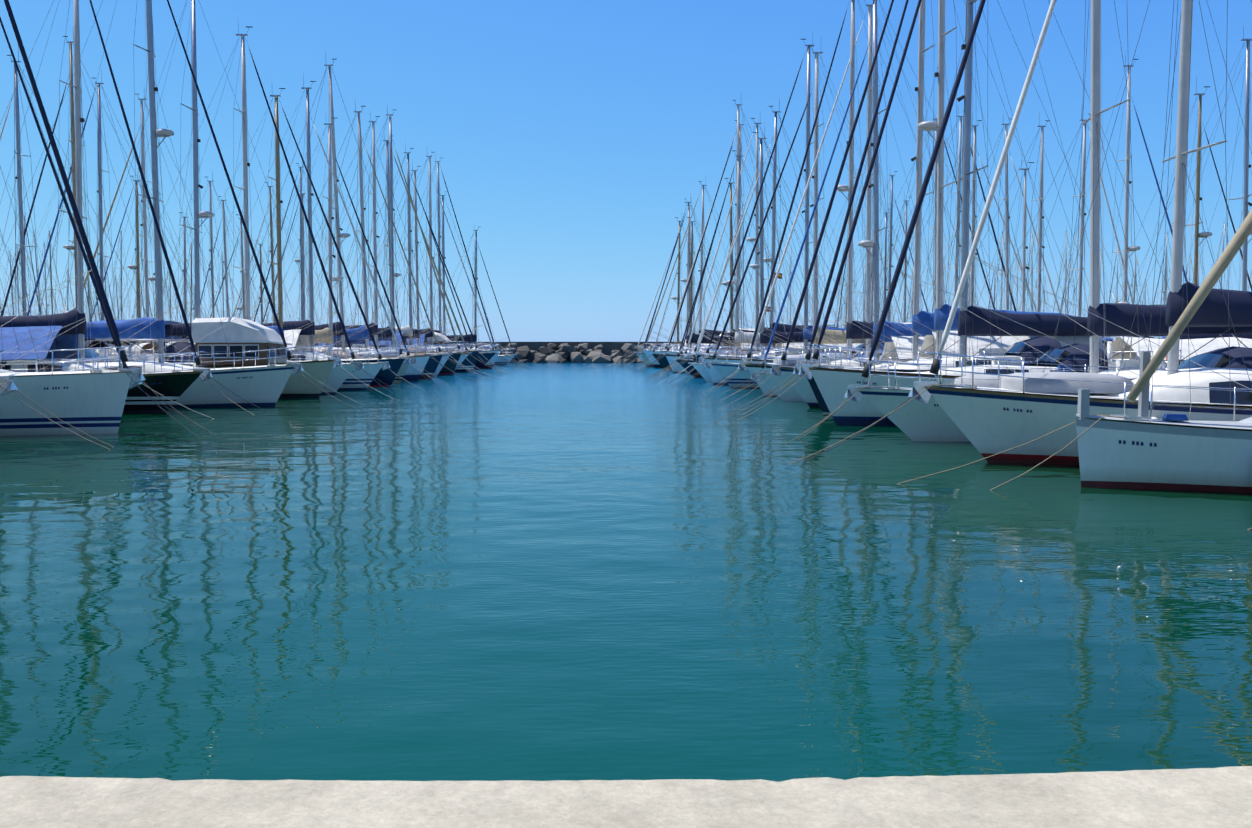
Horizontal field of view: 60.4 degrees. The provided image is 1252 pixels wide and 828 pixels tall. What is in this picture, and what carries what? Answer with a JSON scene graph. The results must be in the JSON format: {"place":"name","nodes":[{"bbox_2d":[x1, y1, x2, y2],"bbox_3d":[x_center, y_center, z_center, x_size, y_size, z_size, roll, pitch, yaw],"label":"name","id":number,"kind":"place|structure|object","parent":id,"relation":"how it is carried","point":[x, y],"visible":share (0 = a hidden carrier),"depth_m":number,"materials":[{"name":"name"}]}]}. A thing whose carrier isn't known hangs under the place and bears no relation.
{"place":"outdoors","nodes":[
{"label":"outdoors","id":0,"kind":"place"},
{"bbox_2d":[0,362,1251,781],"bbox_3d":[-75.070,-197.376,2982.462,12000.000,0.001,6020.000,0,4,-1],"label":"water","id":1,"kind":"structure","parent":0,"point":[552,572],"depth_m":9.93,"materials":[{"name":"teal liquid"}]},
{"bbox_2d":[1,246,21,315],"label":"sailboat","id":2,"kind":"object","parent":1,"relation":"on","point":[13,313],"visible":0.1,"depth_m":163.07,"materials":[{"name":"grey metal"}]},
{"bbox_2d":[3,246,30,314],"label":"sailboat","id":3,"kind":"object","parent":1,"relation":"on","point":[17,270],"visible":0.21,"depth_m":187.08,"materials":[{"name":"grey metal"}]},
{"bbox_2d":[0,213,40,315],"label":"sailboat","id":4,"kind":"object","parent":1,"relation":"on","point":[25,271],"visible":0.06,"depth_m":139.12,"materials":[{"name":"grey metal"}]},
{"bbox_2d":[22,230,50,314],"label":"sailboat","id":5,"kind":"object","parent":1,"relation":"on","point":[38,291],"visible":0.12,"depth_m":161.78,"materials":[{"name":"grey metal"}]},
{"bbox_2d":[30,241,57,314],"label":"sailboat","id":6,"kind":"object","parent":1,"relation":"on","point":[45,279],"visible":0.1,"depth_m":188.08,"materials":[{"name":"grey metal"}]},
{"bbox_2d":[33,228,64,313],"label":"sailboat","id":7,"kind":"object","parent":1,"relation":"on","point":[51,289],"visible":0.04,"depth_m":137.79,"materials":[{"name":"grey metal"}]},
{"bbox_2d":[0,350,112,449],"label":"sailboat","id":8,"kind":"object","parent":1,"relation":"on","point":[7,385],"visible":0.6,"depth_m":23.90,"materials":[{"name":"white plastic"}]},
{"bbox_2d":[0,51,157,359],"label":"boat","id":9,"kind":"object","parent":1,"relation":"on","point":[18,177],"visible":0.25,"depth_m":59.76,"materials":[{"name":"grey metal"}]},
{"bbox_2d":[74,231,99,321],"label":"sailboat","id":10,"kind":"object","parent":1,"relation":"on","point":[88,299],"visible":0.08,"depth_m":138.66,"materials":[{"name":"grey metal"}]},
{"bbox_2d":[1,34,200,354],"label":"boat","id":11,"kind":"object","parent":1,"relation":"on","point":[74,248],"visible":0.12,"depth_m":63.74,"materials":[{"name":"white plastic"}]},
{"bbox_2d":[0,0,211,436],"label":"sailboat","id":12,"kind":"object","parent":1,"relation":"on","point":[92,401],"visible":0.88,"depth_m":27.20,"materials":[{"name":"white plastic"}]},
{"bbox_2d":[0,17,212,420],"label":"sailboat","id":13,"kind":"object","parent":1,"relation":"on","point":[68,211],"visible":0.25,"depth_m":31.79,"materials":[{"name":"blue"}]},
{"bbox_2d":[27,70,207,353],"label":"boat","id":14,"kind":"object","parent":1,"relation":"on","point":[100,170],"visible":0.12,"depth_m":68.52,"materials":[{"name":"grey metal"}]},
{"bbox_2d":[108,231,130,319],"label":"sailboat","id":15,"kind":"object","parent":1,"relation":"on","point":[121,278],"visible":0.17,"depth_m":138.18,"materials":[{"name":"grey metal"}]},
{"bbox_2d":[0,0,265,413],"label":"sailboat","id":16,"kind":"object","parent":1,"relation":"on","point":[174,385],"visible":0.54,"depth_m":35.80,"materials":[{"name":"white plastic"}]},
{"bbox_2d":[90,177,212,351],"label":"boat","id":17,"kind":"object","parent":1,"relation":"on","point":[134,267],"visible":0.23,"depth_m":75.36,"materials":[{"name":"silver metal"}]},
{"bbox_2d":[75,94,243,350],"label":"boat","id":18,"kind":"object","parent":1,"relation":"on","point":[144,215],"visible":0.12,"depth_m":71.54,"materials":[{"name":"silver metal"}]},
{"bbox_2d":[110,189,209,345],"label":"boat","id":19,"kind":"object","parent":1,"relation":"on","point":[153,279],"visible":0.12,"depth_m":78.96,"materials":[{"name":"silver metal"}]},
{"bbox_2d":[150,250,170,318],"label":"sailboat","id":20,"kind":"object","parent":1,"relation":"on","point":[162,289],"visible":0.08,"depth_m":162.54,"materials":[{"name":"grey metal"}]},
{"bbox_2d":[0,0,362,407],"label":"sailboat","id":21,"kind":"object","parent":1,"relation":"on","point":[260,385],"visible":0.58,"depth_m":39.16,"materials":[{"name":"white plastic"}]},
{"bbox_2d":[145,212,227,343],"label":"boat","id":22,"kind":"object","parent":1,"relation":"on","point":[185,290],"visible":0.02,"depth_m":82.71,"materials":[{"name":"silver metal"}]},
{"bbox_2d":[180,240,200,322],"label":"sailboat","id":23,"kind":"object","parent":1,"relation":"on","point":[191,308],"visible":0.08,"depth_m":162.35,"materials":[{"name":"grey metal"}]},
{"bbox_2d":[150,173,267,341],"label":"boat","id":24,"kind":"object","parent":1,"relation":"on","point":[211,240],"visible":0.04,"depth_m":86.58,"materials":[{"name":"silver metal"}]},
{"bbox_2d":[215,249,229,317],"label":"sailboat","id":25,"kind":"object","parent":1,"relation":"on","point":[222,284],"visible":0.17,"depth_m":189.07,"materials":[{"name":"grey metal"}]},
{"bbox_2d":[200,196,277,318],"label":"boat","id":26,"kind":"object","parent":1,"relation":"on","point":[225,262],"visible":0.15,"depth_m":90.47,"materials":[{"name":"silver metal"}]},
{"bbox_2d":[89,0,393,398],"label":"sailboat","id":27,"kind":"object","parent":1,"relation":"on","point":[240,335],"visible":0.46,"depth_m":45.03,"materials":[{"name":"white plastic"}]},
{"bbox_2d":[92,26,403,393],"bbox_3d":[-16.105,-8.954,48.451,15.731,17.580,3.966,0,4,-2],"label":"sailboat","id":28,"kind":"object","parent":1,"relation":"on","point":[337,377],"visible":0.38,"depth_m":48.36,"materials":[{"name":"white plastic"}]},
{"bbox_2d":[210,214,309,343],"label":"boat","id":29,"kind":"object","parent":1,"relation":"on","point":[241,265],"visible":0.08,"depth_m":94.42,"materials":[{"name":"silver metal"}]},
{"bbox_2d":[238,240,290,323],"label":"boat","id":30,"kind":"object","parent":1,"relation":"on","point":[261,296],"visible":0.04,"depth_m":101.88,"materials":[{"name":"grey metal"}]},
{"bbox_2d":[130,88,423,389],"bbox_3d":[-15.478,-8.413,52.557,16.919,15.780,4.055,0,3,-2],"label":"sailboat","id":31,"kind":"object","parent":1,"relation":"on","point":[352,383],"visible":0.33,"depth_m":52.58,"materials":[{"name":"white plastic"}]},
{"bbox_2d":[233,176,349,346],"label":"boat","id":32,"kind":"object","parent":1,"relation":"on","point":[272,260],"visible":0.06,"depth_m":98.10,"materials":[{"name":"silver metal"}]},
{"bbox_2d":[263,190,351,321],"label":"boat","id":33,"kind":"object","parent":1,"relation":"on","point":[304,270],"visible":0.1,"depth_m":109.41,"materials":[{"name":"silver metal"}]},
{"bbox_2d":[254,161,369,346],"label":"boat","id":34,"kind":"object","parent":1,"relation":"on","point":[301,256],"visible":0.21,"depth_m":105.50,"materials":[{"name":"silver metal"}]},
{"bbox_2d":[194,73,448,386],"bbox_3d":[-15.190,-9.241,56.405,15.976,17.080,4.040,0,4,-1],"label":"sailboat","id":35,"kind":"object","parent":1,"relation":"on","point":[387,376],"visible":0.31,"depth_m":56.50,"materials":[{"name":"white plastic"}]},
{"bbox_2d":[239,121,445,383],"bbox_3d":[-15.632,-9.008,60.310,14.892,16.080,3.767,0,2,-3],"label":"sailboat","id":36,"kind":"object","parent":1,"relation":"on","point":[320,334],"visible":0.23,"depth_m":60.33,"materials":[{"name":"white plastic"}]},
{"bbox_2d":[236,50,476,380],"bbox_3d":[-15.595,-11.351,63.627,17.939,19.850,4.128,-2,6,-2],"label":"sailboat","id":37,"kind":"object","parent":1,"relation":"on","point":[411,374],"visible":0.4,"depth_m":63.80,"materials":[{"name":"white plastic"}]},
{"bbox_2d":[250,116,482,376],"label":"sailboat","id":38,"kind":"object","parent":1,"relation":"on","point":[443,360],"visible":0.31,"depth_m":71.51,"materials":[{"name":"white plastic"}]},
{"bbox_2d":[265,106,500,378],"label":"sailboat","id":39,"kind":"object","parent":1,"relation":"on","point":[431,366],"visible":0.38,"depth_m":67.68,"materials":[{"name":"white plastic"}]},
{"bbox_2d":[300,112,487,374],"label":"sailboat","id":40,"kind":"object","parent":1,"relation":"on","point":[450,365],"visible":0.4,"depth_m":75.44,"materials":[{"name":"white plastic"}]},
{"bbox_2d":[314,148,505,371],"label":"sailboat","id":41,"kind":"object","parent":1,"relation":"on","point":[406,330],"visible":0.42,"depth_m":82.87,"materials":[{"name":"white plastic"}]},
{"bbox_2d":[309,137,510,373],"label":"sailboat","id":42,"kind":"object","parent":1,"relation":"on","point":[465,354],"visible":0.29,"depth_m":78.98,"materials":[{"name":"white plastic"}]},
{"bbox_2d":[348,164,506,370],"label":"sailboat","id":43,"kind":"object","parent":1,"relation":"on","point":[416,332],"visible":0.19,"depth_m":86.42,"materials":[{"name":"silver metal"}]},
{"bbox_2d":[333,156,527,369],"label":"sailboat","id":44,"kind":"object","parent":1,"relation":"on","point":[488,356],"visible":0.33,"depth_m":90.73,"materials":[{"name":"white plastic"}]},
{"bbox_2d":[373,161,517,367],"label":"sailboat","id":45,"kind":"object","parent":1,"relation":"on","point":[439,236],"visible":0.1,"depth_m":98.01,"materials":[{"name":"silver metal"}]},
{"bbox_2d":[382,193,522,366],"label":"sailboat","id":46,"kind":"object","parent":1,"relation":"on","point":[444,257],"visible":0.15,"depth_m":101.53,"materials":[{"name":"grey metal"}]},
{"bbox_2d":[428,228,530,365],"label":"sailboat","id":47,"kind":"object","parent":1,"relation":"on","point":[499,361],"visible":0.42,"depth_m":105.98,"materials":[{"name":"white plastic"}]},
{"bbox_2d":[427,332,532,368],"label":"sailboat","id":48,"kind":"object","parent":1,"relation":"on","point":[440,340],"visible":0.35,"depth_m":94.63,"materials":[{"name":"white plastic"}]},
{"bbox_2d":[110,342,1106,362],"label":"breakwater rocks","id":49,"kind":"object","parent":1,"relation":"in","point":[564,352],"visible":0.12,"depth_m":121.27,"materials":[{"name":"grey stone"}]},
{"bbox_2d":[608,217,721,365],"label":"boat","id":50,"kind":"object","parent":1,"relation":"on","point":[673,298],"visible":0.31,"depth_m":105.36,"materials":[{"name":"white plastic"}]},
{"bbox_2d":[618,202,739,366],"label":"boat","id":51,"kind":"object","parent":1,"relation":"on","point":[644,356],"visible":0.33,"depth_m":100.97,"materials":[{"name":"white plastic"}]},
{"bbox_2d":[627,217,740,370],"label":"boat","id":52,"kind":"object","parent":1,"relation":"on","point":[663,362],"visible":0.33,"depth_m":89.54,"materials":[{"name":"white plastic"}]},
{"bbox_2d":[604,181,767,367],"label":"boat","id":53,"kind":"object","parent":1,"relation":"on","point":[657,364],"visible":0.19,"depth_m":97.03,"materials":[{"name":"white plastic"}]},
{"bbox_2d":[628,193,744,364],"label":"boat","id":54,"kind":"object","parent":1,"relation":"on","point":[689,273],"visible":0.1,"depth_m":108.61,"materials":[{"name":"white plastic"}]},
{"bbox_2d":[637,320,811,368],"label":"boat","id":55,"kind":"object","parent":1,"relation":"on","point":[716,344],"visible":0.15,"depth_m":91.89,"materials":[{"name":"white plastic"}]},
{"bbox_2d":[639,120,820,371],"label":"boat","id":56,"kind":"object","parent":1,"relation":"on","point":[671,352],"visible":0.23,"depth_m":85.66,"materials":[{"name":"white plastic"}]},
{"bbox_2d":[660,171,812,374],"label":"boat","id":57,"kind":"object","parent":1,"relation":"on","point":[731,287],"visible":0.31,"depth_m":77.72,"materials":[{"name":"white plastic"}]},
{"bbox_2d":[634,100,845,372],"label":"boat","id":58,"kind":"object","parent":1,"relation":"on","point":[670,361],"visible":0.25,"depth_m":81.24,"materials":[{"name":"white plastic"}]},
{"bbox_2d":[648,150,836,377],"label":"boat","id":59,"kind":"object","parent":1,"relation":"on","point":[739,338],"visible":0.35,"depth_m":70.23,"materials":[{"name":"white plastic"}]},
{"bbox_2d":[655,118,845,375],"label":"boat","id":60,"kind":"object","parent":1,"relation":"on","point":[751,240],"visible":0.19,"depth_m":73.71,"materials":[{"name":"white plastic"}]},
{"bbox_2d":[643,97,863,380],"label":"boat","id":61,"kind":"object","parent":1,"relation":"on","point":[782,328],"visible":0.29,"depth_m":65.98,"materials":[{"name":"white plastic"}]},
{"bbox_2d":[659,123,853,382],"bbox_3d":[6.534,-8.788,62.158,16.099,15.650,3.568,-1,6,-1],"label":"boat","id":62,"kind":"object","parent":1,"relation":"on","point":[763,340],"visible":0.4,"depth_m":62.33,"materials":[{"name":"white plastic"}]},
{"bbox_2d":[783,248,798,324],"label":"boat","id":63,"kind":"object","parent":1,"relation":"on","point":[790,274],"visible":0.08,"depth_m":191.32,"materials":[{"name":"silver metal"}]},
{"bbox_2d":[668,50,927,387],"bbox_3d":[7.860,-9.801,54.415,17.707,18.385,4.227,0,3,0],"label":"boat","id":64,"kind":"object","parent":1,"relation":"on","point":[738,378],"visible":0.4,"depth_m":54.49,"materials":[{"name":"white plastic"}]},
{"bbox_2d":[669,39,929,385],"bbox_3d":[8.888,-10.818,58.487,18.175,19.882,4.863,0,3,-1],"label":"boat","id":65,"kind":"object","parent":1,"relation":"on","point":[715,375],"visible":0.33,"depth_m":58.47,"materials":[{"name":"white plastic"}]},
{"bbox_2d":[703,0,986,396],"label":"boat","id":66,"kind":"object","parent":1,"relation":"on","point":[853,331],"visible":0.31,"depth_m":46.23,"materials":[{"name":"white plastic"}]},
{"bbox_2d":[835,249,856,327],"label":"boat","id":67,"kind":"object","parent":1,"relation":"on","point":[841,294],"visible":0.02,"depth_m":151.01,"materials":[{"name":"silver metal"}]},
{"bbox_2d":[699,0,1012,392],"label":"boat","id":68,"kind":"object","parent":1,"relation":"on","point":[869,191],"visible":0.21,"depth_m":50.62,"materials":[{"name":"white plastic"}]},
{"bbox_2d":[708,0,1027,401],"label":"boat","id":69,"kind":"object","parent":1,"relation":"on","point":[789,394],"visible":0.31,"depth_m":42.55,"materials":[{"name":"white plastic"}]},
{"bbox_2d":[838,235,902,321],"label":"sailboat","id":70,"kind":"object","parent":1,"relation":"on","point":[872,283],"depth_m":104.88,"materials":[{"name":"silver metal"}]},
{"bbox_2d":[838,209,912,320],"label":"sailboat","id":71,"kind":"object","parent":1,"relation":"on","point":[885,257],"visible":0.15,"depth_m":100.56,"materials":[{"name":"silver metal"}]},
{"bbox_2d":[841,171,927,327],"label":"sailboat","id":72,"kind":"object","parent":1,"relation":"on","point":[890,242],"visible":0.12,"depth_m":96.29,"materials":[{"name":"silver metal"}]},
{"bbox_2d":[853,201,932,322],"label":"sailboat","id":73,"kind":"object","parent":1,"relation":"on","point":[905,276],"visible":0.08,"depth_m":91.84,"materials":[{"name":"silver metal"}]},
{"bbox_2d":[822,118,994,352],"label":"sailboat","id":74,"kind":"object","parent":1,"relation":"on","point":[935,222],"visible":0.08,"depth_m":83.23,"materials":[{"name":"silver metal"}]},
{"bbox_2d":[703,0,1129,408],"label":"boat","id":75,"kind":"object","parent":1,"relation":"on","point":[802,387],"visible":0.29,"depth_m":38.08,"materials":[{"name":"white plastic"}]},
{"bbox_2d":[842,104,1016,351],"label":"sailboat","id":76,"kind":"object","parent":1,"relation":"on","point":[957,215],"visible":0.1,"depth_m":78.61,"materials":[{"name":"silver metal"}]},
{"bbox_2d":[726,0,1180,415],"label":"boat","id":77,"kind":"object","parent":1,"relation":"on","point":[1028,352],"visible":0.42,"depth_m":34.27,"materials":[{"name":"white plastic"}]},
{"bbox_2d":[712,0,1196,426],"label":"boat","id":78,"kind":"object","parent":1,"relation":"on","point":[834,382],"visible":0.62,"depth_m":30.38,"materials":[{"name":"white plastic"}]},
{"bbox_2d":[880,120,1036,348],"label":"sailboat","id":79,"kind":"object","parent":1,"relation":"on","point":[973,266],"visible":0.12,"depth_m":73.84,"materials":[{"name":"silver metal"}]},
{"bbox_2d":[897,120,1059,321],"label":"sailboat","id":80,"kind":"object","parent":1,"relation":"on","point":[1007,240],"visible":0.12,"depth_m":70.11,"materials":[{"name":"silver metal"}]},
{"bbox_2d":[992,235,1013,309],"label":"boat","id":81,"kind":"object","parent":1,"relation":"on","point":[1001,276],"visible":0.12,"depth_m":151.62,"materials":[{"name":"silver metal"}]},
{"bbox_2d":[1010,251,1021,310],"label":"boat","id":82,"kind":"object","parent":1,"relation":"on","point":[1017,285],"visible":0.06,"depth_m":192.40,"materials":[{"name":"silver metal"}]},
{"bbox_2d":[785,0,1251,443],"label":"boat","id":83,"kind":"object","parent":1,"relation":"on","point":[917,420],"visible":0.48,"depth_m":25.38,"materials":[{"name":"white plastic"}]},
{"bbox_2d":[790,0,1251,464],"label":"boat","id":84,"kind":"object","parent":1,"relation":"on","point":[1012,410],"visible":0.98,"depth_m":20.61,"materials":[{"name":"white plastic"}]},
{"bbox_2d":[950,112,1107,347],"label":"sailboat","id":85,"kind":"object","parent":1,"relation":"on","point":[1041,235],"visible":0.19,"depth_m":65.90,"materials":[{"name":"silver metal"}]},
{"bbox_2d":[1025,232,1047,311],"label":"boat","id":86,"kind":"object","parent":1,"relation":"on","point":[1032,273],"visible":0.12,"depth_m":150.91,"materials":[{"name":"silver metal"}]},
{"bbox_2d":[990,113,1141,338],"bbox_3d":[26.757,-9.345,61.509,14.912,16.355,3.379,-1,5,-2],"label":"sailboat","id":87,"kind":"object","parent":1,"relation":"on","point":[1081,268],"visible":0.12,"depth_m":61.38,"materials":[{"name":"silver metal"}]},
{"bbox_2d":[1053,226,1084,315],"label":"boat","id":88,"kind":"object","parent":1,"relation":"on","point":[1065,249],"visible":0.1,"depth_m":151.87,"materials":[{"name":"silver metal"}]},
{"bbox_2d":[897,209,1251,492],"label":"boat","id":89,"kind":"object","parent":1,"relation":"on","point":[1173,451],"visible":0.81,"depth_m":17.08,"materials":[{"name":"white plastic"}]},
{"bbox_2d":[1007,49,1187,348],"bbox_3d":[27.626,-10.016,57.017,16.322,18.358,4.176,0,3,0],"label":"sailboat","id":90,"kind":"object","parent":1,"relation":"on","point":[1127,196],"visible":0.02,"depth_m":56.90,"materials":[{"name":"silver metal"}]},
{"bbox_2d":[1099,249,1129,341],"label":"boat","id":91,"kind":"object","parent":1,"relation":"on","point":[1109,339],"visible":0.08,"depth_m":151.07,"materials":[{"name":"silver metal"}]},
{"bbox_2d":[1109,248,1123,338],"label":"boat","id":92,"kind":"object","parent":1,"relation":"on","point":[1116,295],"visible":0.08,"depth_m":193.23,"materials":[{"name":"silver metal"}]},
{"bbox_2d":[1128,258,1162,337],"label":"boat","id":93,"kind":"object","parent":1,"relation":"on","point":[1134,293],"visible":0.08,"depth_m":150.75,"materials":[{"name":"silver metal"}]},
{"bbox_2d":[1153,233,1171,338],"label":"boat","id":94,"kind":"object","parent":1,"relation":"on","point":[1164,295],"visible":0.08,"depth_m":151.09,"materials":[{"name":"silver metal"}]},
{"bbox_2d":[1103,21,1251,367],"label":"sailboat","id":95,"kind":"object","parent":1,"relation":"on","point":[1247,166],"visible":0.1,"depth_m":48.01,"materials":[{"name":"silver metal"}]},
{"bbox_2d":[1106,45,1251,363],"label":"sailboat","id":96,"kind":"object","parent":1,"relation":"on","point":[1198,341],"visible":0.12,"depth_m":43.36,"materials":[{"name":"white plastic"}]},
{"bbox_2d":[1109,76,1251,359],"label":"sailboat","id":97,"kind":"object","parent":1,"relation":"on","point":[1197,235],"visible":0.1,"depth_m":52.08,"materials":[{"name":"navy canvas"},{"name":"aluminium"},{"name":"wire"}]},
{"bbox_2d":[1214,217,1238,289],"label":"boat","id":98,"kind":"object","parent":1,"relation":"on","point":[1224,227],"visible":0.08,"depth_m":153.25,"materials":[{"name":"silver metal"}]},
{"bbox_2d":[0,766,1251,827],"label":"quay ground","id":99,"kind":"structure","parent":0,"point":[1219,797],"depth_m":3.64,"materials":[{"name":"beige concrete"}]},
{"bbox_2d":[0,0,1251,341],"label":"sky","id":100,"kind":"structure","parent":0,"point":[574,135],"materials":[{"name":"blue"}]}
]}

